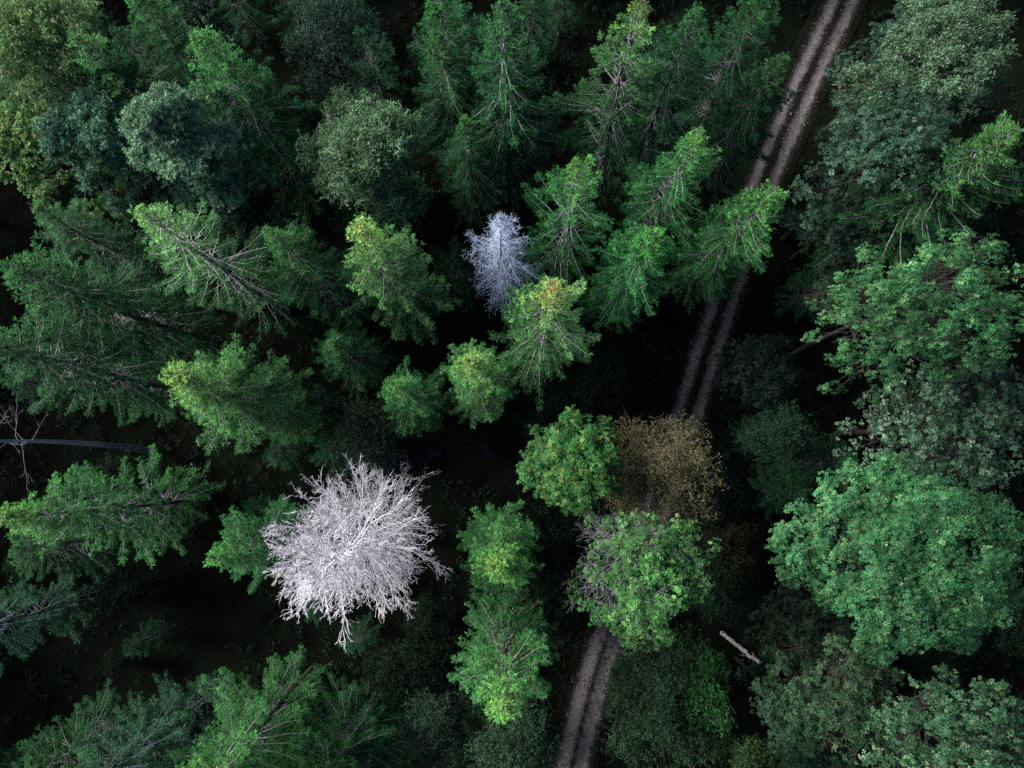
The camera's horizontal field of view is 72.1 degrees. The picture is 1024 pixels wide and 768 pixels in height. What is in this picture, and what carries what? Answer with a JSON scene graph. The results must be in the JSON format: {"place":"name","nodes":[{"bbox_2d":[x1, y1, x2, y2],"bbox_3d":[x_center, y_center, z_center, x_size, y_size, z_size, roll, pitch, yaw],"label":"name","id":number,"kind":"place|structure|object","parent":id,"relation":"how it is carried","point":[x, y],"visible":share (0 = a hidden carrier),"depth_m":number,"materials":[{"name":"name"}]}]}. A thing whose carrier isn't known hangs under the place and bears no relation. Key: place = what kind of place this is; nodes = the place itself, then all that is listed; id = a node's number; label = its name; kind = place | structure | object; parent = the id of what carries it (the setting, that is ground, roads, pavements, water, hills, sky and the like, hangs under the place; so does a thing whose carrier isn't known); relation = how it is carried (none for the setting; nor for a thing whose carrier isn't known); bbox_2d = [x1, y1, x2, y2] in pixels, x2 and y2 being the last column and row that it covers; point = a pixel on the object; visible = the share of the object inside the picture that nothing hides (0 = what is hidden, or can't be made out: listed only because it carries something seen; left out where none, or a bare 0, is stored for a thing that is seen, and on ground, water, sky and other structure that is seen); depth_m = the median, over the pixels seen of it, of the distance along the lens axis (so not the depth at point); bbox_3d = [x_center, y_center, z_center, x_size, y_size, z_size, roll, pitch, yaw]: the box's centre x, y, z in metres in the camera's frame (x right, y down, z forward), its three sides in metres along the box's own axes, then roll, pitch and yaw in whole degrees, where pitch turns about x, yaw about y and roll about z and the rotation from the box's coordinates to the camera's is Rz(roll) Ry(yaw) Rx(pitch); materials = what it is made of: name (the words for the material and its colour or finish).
{"place":"outdoors","nodes":[
{"label":"outdoors","id":0,"kind":"place"},
{"bbox_2d":[0,0,1023,767],"bbox_3d":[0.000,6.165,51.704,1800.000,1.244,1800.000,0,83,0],"label":"ground","id":1,"kind":"structure","parent":0,"point":[212,610],"depth_m":51.92,"materials":[{"name":"soil"}]},
{"bbox_2d":[0,361,86,419],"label":"young spruce","id":2,"kind":"object","parent":1,"relation":"on","point":[20,388],"visible":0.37,"depth_m":46.50,"materials":[{"name":"green plant"}]},
{"bbox_2d":[0,575,99,674],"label":"spruce tree","id":3,"kind":"object","parent":1,"relation":"on","point":[52,610],"visible":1,"depth_m":42.33,"materials":[{"name":"green plant"}]},
{"bbox_2d":[6,501,138,583],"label":"spruce tree","id":4,"kind":"object","parent":1,"relation":"on","point":[25,549],"visible":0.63,"depth_m":43.40,"materials":[{"name":"green plant"}]},
{"bbox_2d":[0,397,148,491],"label":"dead tree","id":5,"kind":"object","parent":1,"relation":"on","point":[140,449],"visible":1,"depth_m":42.21,"materials":[{"name":"grey wood"}]},
{"bbox_2d":[11,677,156,767],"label":"spruce tree","id":6,"kind":"object","parent":1,"relation":"on","point":[40,753],"visible":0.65,"depth_m":41.60,"materials":[{"name":"green plant"}]},
{"bbox_2d":[0,0,176,179],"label":"birch tree","id":7,"kind":"object","parent":1,"relation":"on","point":[23,23],"visible":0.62,"depth_m":34.98,"materials":[{"name":"green plant"}]},
{"bbox_2d":[0,92,179,251],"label":"broadleaf tree","id":8,"kind":"object","parent":1,"relation":"on","point":[23,157],"visible":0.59,"depth_m":36.21,"materials":[{"name":"green plant"}]},
{"bbox_2d":[0,301,186,427],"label":"spruce tree","id":9,"kind":"object","parent":1,"relation":"on","point":[85,378],"visible":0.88,"depth_m":37.44,"materials":[{"name":"green plant"}]},
{"bbox_2d":[0,235,225,381],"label":"spruce tree","id":10,"kind":"object","parent":1,"relation":"on","point":[52,280],"visible":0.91,"depth_m":38.23,"materials":[{"name":"green plant"}]},
{"bbox_2d":[0,443,226,566],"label":"spruce tree","id":11,"kind":"object","parent":1,"relation":"on","point":[115,511],"visible":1,"depth_m":38.51,"materials":[{"name":"green plant"}]},
{"bbox_2d":[27,194,203,308],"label":"spruce tree","id":12,"kind":"object","parent":1,"relation":"on","point":[106,235],"visible":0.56,"depth_m":40.56,"materials":[{"name":"green plant"}]},
{"bbox_2d":[30,84,226,237],"bbox_3d":[-21.551,-12.028,44.267,5.676,19.873,5.990,-29,84,-3],"label":"pine tree","id":13,"kind":"object","parent":1,"relation":"on","point":[91,123],"visible":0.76,"depth_m":35.63,"materials":[{"name":"green plant"}]},
{"bbox_2d":[92,558,172,616],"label":"shrub","id":14,"kind":"object","parent":1,"relation":"on","point":[126,590],"visible":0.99,"depth_m":46.96,"materials":[{"name":"green plant"}]},
{"bbox_2d":[96,446,182,513],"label":"shrub","id":15,"kind":"object","parent":1,"relation":"on","point":[114,470],"visible":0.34,"depth_m":46.01,"materials":[{"name":"green plant"}]},
{"bbox_2d":[61,668,236,767],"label":"spruce tree","id":16,"kind":"object","parent":1,"relation":"on","point":[158,738],"visible":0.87,"depth_m":38.20,"materials":[{"name":"green plant"}]},
{"bbox_2d":[122,617,176,658],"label":"shrub","id":17,"kind":"object","parent":1,"relation":"on","point":[128,650],"visible":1,"depth_m":47.87,"materials":[{"name":"green plant"}]},
{"bbox_2d":[66,25,262,213],"bbox_3d":[-20.496,-14.790,43.630,8.215,21.657,8.062,-23,84,-3],"label":"spruce tree","id":18,"kind":"object","parent":1,"relation":"on","point":[117,63],"visible":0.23,"depth_m":36.05,"materials":[{"name":"green plant"}]},
{"bbox_2d":[124,0,276,164],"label":"spruce tree","id":19,"kind":"object","parent":1,"relation":"on","point":[178,59],"visible":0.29,"depth_m":38.41,"materials":[{"name":"green plant"}]},
{"bbox_2d":[116,80,295,253],"bbox_3d":[-16.602,-11.293,42.902,5.552,22.032,5.349,23,84,3],"label":"pine tree","id":20,"kind":"object","parent":1,"relation":"on","point":[160,124],"visible":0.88,"depth_m":33.68,"materials":[{"name":"green plant"}]},
{"bbox_2d":[146,0,278,132],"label":"birch tree","id":21,"kind":"object","parent":1,"relation":"on","point":[223,26],"visible":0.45,"depth_m":39.82,"materials":[{"name":"green plant"}]},
{"bbox_2d":[128,197,300,343],"bbox_3d":[-16.648,-6.699,42.397,7.408,21.512,6.439,-44,85,-5],"label":"spruce tree","id":22,"kind":"object","parent":1,"relation":"on","point":[201,259],"visible":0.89,"depth_m":38.91,"materials":[{"name":"green plant"}]},
{"bbox_2d":[174,134,299,249],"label":"pine tree","id":23,"kind":"object","parent":1,"relation":"on","point":[232,156],"visible":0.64,"depth_m":37.84,"materials":[{"name":"green plant"}]},
{"bbox_2d":[156,333,328,454],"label":"spruce tree","id":24,"kind":"object","parent":1,"relation":"on","point":[230,402],"visible":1,"depth_m":37.76,"materials":[{"name":"green plant"}]},
{"bbox_2d":[209,0,279,55],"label":"young spruce","id":25,"kind":"object","parent":1,"relation":"on","point":[244,12],"visible":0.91,"depth_m":52.48,"materials":[{"name":"green plant"}]},
{"bbox_2d":[167,644,332,767],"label":"spruce tree","id":26,"kind":"object","parent":1,"relation":"on","point":[237,739],"visible":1,"depth_m":37.52,"materials":[{"name":"green plant"}]},
{"bbox_2d":[184,25,339,225],"bbox_3d":[-14.300,-14.356,42.975,8.464,22.176,6.610,44,85,5],"label":"spruce tree","id":27,"kind":"object","parent":1,"relation":"on","point":[215,87],"visible":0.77,"depth_m":38.98,"materials":[{"name":"green plant"}]},
{"bbox_2d":[202,495,338,593],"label":"spruce tree","id":28,"kind":"object","parent":1,"relation":"on","point":[241,553],"visible":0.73,"depth_m":36.73,"materials":[{"name":"green plant"}]},
{"bbox_2d":[261,434,308,471],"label":"young spruce","id":29,"kind":"object","parent":1,"relation":"on","point":[274,453],"visible":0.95,"depth_m":48.66,"materials":[{"name":"green plant"}]},
{"bbox_2d":[257,213,376,334],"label":"spruce tree","id":30,"kind":"object","parent":1,"relation":"on","point":[320,277],"visible":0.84,"depth_m":39.79,"materials":[{"name":"green plant"}]},
{"bbox_2d":[302,422,361,477],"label":"young spruce","id":31,"kind":"object","parent":1,"relation":"on","point":[325,443],"visible":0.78,"depth_m":47.57,"materials":[{"name":"green plant"}]},
{"bbox_2d":[279,0,387,109],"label":"birch tree","id":32,"kind":"object","parent":1,"relation":"on","point":[325,10],"visible":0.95,"depth_m":40.03,"materials":[{"name":"green plant"}]},
{"bbox_2d":[283,669,414,767],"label":"spruce tree","id":33,"kind":"object","parent":1,"relation":"on","point":[353,743],"visible":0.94,"depth_m":40.07,"materials":[{"name":"green plant"}]},
{"bbox_2d":[311,315,395,400],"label":"spruce tree","id":34,"kind":"object","parent":1,"relation":"on","point":[345,352],"visible":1,"depth_m":44.72,"materials":[{"name":"green plant"}]},
{"bbox_2d":[260,452,451,650],"bbox_3d":[-8.121,8.974,39.798,9.216,24.257,10.022,-14,83,-2],"label":"dead tree","id":35,"kind":"object","parent":1,"relation":"on","point":[362,548],"visible":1,"depth_m":34.58,"materials":[{"name":"white wood"}]},
{"bbox_2d":[338,612,384,656],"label":"young spruce","id":36,"kind":"object","parent":1,"relation":"on","point":[358,643],"visible":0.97,"depth_m":47.19,"materials":[{"name":"green plant"}]},
{"bbox_2d":[293,83,438,252],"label":"birch tree","id":37,"kind":"object","parent":1,"relation":"on","point":[358,139],"visible":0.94,"depth_m":35.56,"materials":[{"name":"green plant"}]},
{"bbox_2d":[331,392,412,475],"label":"shrub","id":38,"kind":"object","parent":1,"relation":"on","point":[358,427],"visible":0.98,"depth_m":42.13,"materials":[{"name":"green plant"}]},
{"bbox_2d":[350,22,410,104],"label":"young spruce","id":39,"kind":"object","parent":1,"relation":"on","point":[384,56],"visible":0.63,"depth_m":50.66,"materials":[{"name":"green plant"}]},
{"bbox_2d":[333,212,462,344],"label":"spruce tree","id":40,"kind":"object","parent":1,"relation":"on","point":[378,256],"visible":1,"depth_m":38.57,"materials":[{"name":"green plant"}]},
{"bbox_2d":[356,631,446,722],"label":"shrub","id":41,"kind":"object","parent":1,"relation":"on","point":[397,674],"visible":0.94,"depth_m":44.21,"materials":[{"name":"green plant"}]},
{"bbox_2d":[377,355,456,437],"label":"spruce tree","id":42,"kind":"object","parent":1,"relation":"on","point":[405,392],"visible":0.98,"depth_m":40.33,"materials":[{"name":"green plant"}]},
{"bbox_2d":[400,591,449,636],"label":"shrub","id":43,"kind":"object","parent":1,"relation":"on","point":[425,621],"visible":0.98,"depth_m":47.66,"materials":[{"name":"green plant"}]},
{"bbox_2d":[400,662,483,767],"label":"birch tree","id":44,"kind":"object","parent":1,"relation":"on","point":[442,720],"visible":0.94,"depth_m":39.88,"materials":[{"name":"green plant"}]},
{"bbox_2d":[406,29,484,185],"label":"spruce tree","id":45,"kind":"object","parent":1,"relation":"on","point":[439,48],"visible":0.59,"depth_m":40.48,"materials":[{"name":"green plant"}]},
{"bbox_2d":[407,0,485,155],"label":"spruce tree","id":46,"kind":"object","parent":1,"relation":"on","point":[449,29],"visible":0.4,"depth_m":38.71,"materials":[{"name":"green plant"}]},
{"bbox_2d":[427,236,488,313],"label":"young spruce","id":47,"kind":"object","parent":1,"relation":"on","point":[448,264],"visible":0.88,"depth_m":47.56,"materials":[{"name":"green plant"}]},
{"bbox_2d":[438,114,508,229],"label":"spruce tree","id":48,"kind":"object","parent":1,"relation":"on","point":[475,192],"visible":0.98,"depth_m":43.58,"materials":[{"name":"green plant"}]},
{"bbox_2d":[439,337,520,428],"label":"spruce tree","id":49,"kind":"object","parent":1,"relation":"on","point":[478,376],"visible":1,"depth_m":38.21,"materials":[{"name":"green plant"}]},
{"bbox_2d":[456,499,544,606],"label":"spruce tree","id":50,"kind":"object","parent":1,"relation":"on","point":[498,552],"visible":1,"depth_m":36.90,"materials":[{"name":"green plant"}]},
{"bbox_2d":[463,211,542,318],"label":"dead conifer","id":51,"kind":"object","parent":1,"relation":"on","point":[502,271],"visible":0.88,"depth_m":39.21,"materials":[{"name":"grey wood"}]},
{"bbox_2d":[447,582,560,724],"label":"spruce tree","id":52,"kind":"object","parent":1,"relation":"on","point":[505,683],"visible":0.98,"depth_m":36.02,"materials":[{"name":"green plant"}]},
{"bbox_2d":[451,0,565,214],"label":"spruce tree","id":53,"kind":"object","parent":1,"relation":"on","point":[513,85],"visible":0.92,"depth_m":38.84,"materials":[{"name":"green plant"}]},
{"bbox_2d":[0,0,1023,767],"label":"undergrowth","id":54,"kind":"object","parent":1,"relation":"on","point":[494,422],"visible":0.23,"depth_m":51.77,"materials":[{"name":"green plant"}]},
{"bbox_2d":[456,686,570,767],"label":"birch tree","id":55,"kind":"object","parent":1,"relation":"on","point":[515,746],"visible":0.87,"depth_m":38.33,"materials":[{"name":"green plant"}]},
{"bbox_2d":[502,0,556,64],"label":"young spruce","id":56,"kind":"object","parent":1,"relation":"on","point":[530,6],"visible":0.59,"depth_m":49.88,"materials":[{"name":"green plant"}]},
{"bbox_2d":[496,517,570,601],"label":"shrub","id":57,"kind":"object","parent":1,"relation":"on","point":[545,556],"visible":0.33,"depth_m":46.28,"materials":[{"name":"green plant"}]},
{"bbox_2d":[487,265,601,411],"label":"spruce tree","id":58,"kind":"object","parent":1,"relation":"on","point":[548,301],"visible":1,"depth_m":37.46,"materials":[{"name":"green plant"}]},
{"bbox_2d":[502,381,602,452],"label":"shrub","id":59,"kind":"object","parent":1,"relation":"on","point":[556,408],"visible":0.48,"depth_m":46.74,"materials":[{"name":"green plant"}]},
{"bbox_2d":[522,571,584,637],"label":"shrub","id":60,"kind":"object","parent":1,"relation":"on","point":[554,603],"visible":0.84,"depth_m":46.74,"materials":[{"name":"green plant"}]},
{"bbox_2d":[538,0,582,46],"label":"young spruce","id":61,"kind":"object","parent":1,"relation":"on","point":[561,8],"visible":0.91,"depth_m":52.48,"materials":[{"name":"green plant"}]},
{"bbox_2d":[516,154,613,292],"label":"spruce tree","id":62,"kind":"object","parent":1,"relation":"on","point":[574,212],"visible":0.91,"depth_m":39.07,"materials":[{"name":"green plant"}]},
{"bbox_2d":[512,404,627,516],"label":"broadleaf tree","id":63,"kind":"object","parent":1,"relation":"on","point":[571,462],"visible":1,"depth_m":36.10,"materials":[{"name":"green plant"}]},
{"bbox_2d":[539,0,674,207],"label":"spruce tree","id":64,"kind":"object","parent":1,"relation":"on","point":[608,112],"visible":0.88,"depth_m":39.99,"materials":[{"name":"green plant"}]},
{"bbox_2d":[573,220,674,337],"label":"spruce tree","id":65,"kind":"object","parent":1,"relation":"on","point":[632,274],"visible":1,"depth_m":38.75,"materials":[{"name":"green plant"}]},
{"bbox_2d":[561,504,722,655],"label":"broadleaf tree","id":66,"kind":"object","parent":1,"relation":"on","point":[641,596],"visible":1,"depth_m":34.50,"materials":[{"name":"green plant"}]},
{"bbox_2d":[592,2,723,198],"bbox_3d":[8.971,-16.199,43.776,7.408,21.512,6.439,32,84,4],"label":"spruce tree","id":67,"kind":"object","parent":1,"relation":"on","point":[690,21],"visible":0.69,"depth_m":39.03,"materials":[{"name":"green plant"}]},
{"bbox_2d":[595,124,721,268],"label":"spruce tree","id":68,"kind":"object","parent":1,"relation":"on","point":[692,150],"visible":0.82,"depth_m":38.85,"materials":[{"name":"green plant"}]},
{"bbox_2d":[594,622,728,767],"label":"birch tree","id":69,"kind":"object","parent":1,"relation":"on","point":[656,690],"visible":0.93,"depth_m":39.89,"materials":[{"name":"green plant"}]},
{"bbox_2d":[603,407,728,532],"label":"broadleaf tree","id":70,"kind":"object","parent":1,"relation":"on","point":[657,487],"visible":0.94,"depth_m":38.38,"materials":[{"name":"brown plant"}]},
{"bbox_2d":[659,628,735,744],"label":"broadleaf tree","id":71,"kind":"object","parent":1,"relation":"on","point":[709,686],"visible":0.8,"depth_m":39.44,"materials":[{"name":"green plant"}]},
{"bbox_2d":[684,461,751,530],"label":"shrub","id":72,"kind":"object","parent":1,"relation":"on","point":[723,494],"visible":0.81,"depth_m":47.41,"materials":[{"name":"green plant"}]},
{"bbox_2d":[683,513,762,588],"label":"broadleaf tree","id":73,"kind":"object","parent":1,"relation":"on","point":[732,539],"visible":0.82,"depth_m":44.49,"materials":[{"name":"green plant"}]},
{"bbox_2d":[667,0,781,160],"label":"spruce tree","id":74,"kind":"object","parent":1,"relation":"on","point":[732,43],"visible":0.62,"depth_m":39.88,"materials":[{"name":"green plant"}]},
{"bbox_2d":[680,543,768,627],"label":"shrub","id":75,"kind":"object","parent":1,"relation":"on","point":[725,596],"visible":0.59,"depth_m":45.51,"materials":[{"name":"green plant"}]},
{"bbox_2d":[660,179,789,314],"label":"spruce tree","id":76,"kind":"object","parent":1,"relation":"on","point":[736,249],"visible":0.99,"depth_m":39.23,"materials":[{"name":"green plant"}]},
{"bbox_2d":[675,50,795,206],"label":"spruce tree","id":77,"kind":"object","parent":1,"relation":"on","point":[760,73],"visible":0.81,"depth_m":42.88,"materials":[{"name":"green plant"}]},
{"bbox_2d":[698,713,781,767],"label":"broadleaf tree","id":78,"kind":"object","parent":1,"relation":"on","point":[748,754],"visible":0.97,"depth_m":39.90,"materials":[{"name":"green plant"}]},
{"bbox_2d":[713,331,804,411],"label":"broadleaf tree","id":79,"kind":"object","parent":1,"relation":"on","point":[772,346],"visible":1,"depth_m":44.74,"materials":[{"name":"green plant"}]},
{"bbox_2d":[728,398,819,471],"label":"broadleaf tree","id":80,"kind":"object","parent":1,"relation":"on","point":[779,444],"visible":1,"depth_m":42.49,"materials":[{"name":"green plant"}]},
{"bbox_2d":[748,465,812,521],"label":"young spruce","id":81,"kind":"object","parent":1,"relation":"on","point":[786,493],"visible":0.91,"depth_m":47.22,"materials":[{"name":"green plant"}]},
{"bbox_2d":[733,642,847,759],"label":"broadleaf tree","id":82,"kind":"object","parent":1,"relation":"on","point":[795,734],"visible":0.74,"depth_m":38.77,"materials":[{"name":"green plant"}]},
{"bbox_2d":[772,257,844,322],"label":"broadleaf tree","id":83,"kind":"object","parent":1,"relation":"on","point":[794,288],"visible":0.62,"depth_m":49.15,"materials":[{"name":"green plant"}]},
{"bbox_2d":[769,429,859,504],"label":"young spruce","id":84,"kind":"object","parent":1,"relation":"on","point":[827,461],"visible":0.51,"depth_m":46.06,"materials":[{"name":"green plant"}]},
{"bbox_2d":[742,569,892,682],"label":"broadleaf tree","id":85,"kind":"object","parent":1,"relation":"on","point":[816,630],"visible":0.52,"depth_m":41.41,"materials":[{"name":"green plant"}]},
{"bbox_2d":[760,605,917,767],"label":"broadleaf tree","id":86,"kind":"object","parent":1,"relation":"on","point":[863,697],"visible":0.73,"depth_m":36.26,"materials":[{"name":"green plant"}]},
{"bbox_2d":[778,156,914,287],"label":"broadleaf tree","id":87,"kind":"object","parent":1,"relation":"on","point":[850,245],"visible":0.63,"depth_m":42.40,"materials":[{"name":"green plant"}]},
{"bbox_2d":[779,81,961,247],"bbox_3d":[20.298,-12.077,44.482,7.383,19.305,7.180,0,83,0],"label":"broadleaf tree","id":88,"kind":"object","parent":1,"relation":"on","point":[912,146],"visible":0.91,"depth_m":36.98,"materials":[{"name":"green plant"}]},
{"bbox_2d":[815,0,947,139],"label":"broadleaf tree","id":89,"kind":"object","parent":1,"relation":"on","point":[898,14],"visible":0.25,"depth_m":41.84,"materials":[{"name":"green plant"}]},
{"bbox_2d":[764,447,1023,670],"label":"broadleaf tree","id":90,"kind":"object","parent":1,"relation":"on","point":[915,580],"visible":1,"depth_m":31.88,"materials":[{"name":"green plant"}]},
{"bbox_2d":[786,226,1023,403],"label":"broadleaf tree","id":91,"kind":"object","parent":1,"relation":"on","point":[891,328],"visible":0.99,"depth_m":33.81,"materials":[{"name":"green plant"}]},
{"bbox_2d":[794,109,1023,286],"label":"spruce tree","id":92,"kind":"object","parent":1,"relation":"on","point":[930,201],"visible":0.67,"depth_m":38.02,"materials":[{"name":"green plant"}]},
{"bbox_2d":[809,0,1019,184],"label":"broadleaf tree","id":93,"kind":"object","parent":1,"relation":"on","point":[968,27],"visible":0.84,"depth_m":36.23,"materials":[{"name":"green plant"}]},
{"bbox_2d":[808,648,1023,767],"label":"broadleaf tree","id":94,"kind":"object","parent":1,"relation":"on","point":[927,721],"visible":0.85,"depth_m":32.27,"materials":[{"name":"green plant"}]},
{"bbox_2d":[832,332,1023,516],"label":"broadleaf tree","id":95,"kind":"object","parent":1,"relation":"on","point":[932,425],"visible":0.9,"depth_m":37.17,"materials":[{"name":"green plant"}]},
{"bbox_2d":[895,637,967,694],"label":"shrub","id":96,"kind":"object","parent":1,"relation":"on","point":[925,661],"visible":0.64,"depth_m":46.01,"materials":[{"name":"green plant"}]},
{"bbox_2d":[978,593,1023,668],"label":"shrub","id":97,"kind":"object","parent":1,"relation":"on","point":[1015,636],"visible":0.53,"depth_m":44.81,"materials":[{"name":"green plant"}]},
{"bbox_2d":[552,0,859,766],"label":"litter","id":98,"kind":"object","parent":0,"point":[696,375],"visible":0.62,"depth_m":52.63,"materials":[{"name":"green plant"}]},
{"bbox_2d":[541,0,876,767],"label":"dirt track","id":99,"kind":"structure","parent":0,"point":[776,173],"depth_m":52.68,"materials":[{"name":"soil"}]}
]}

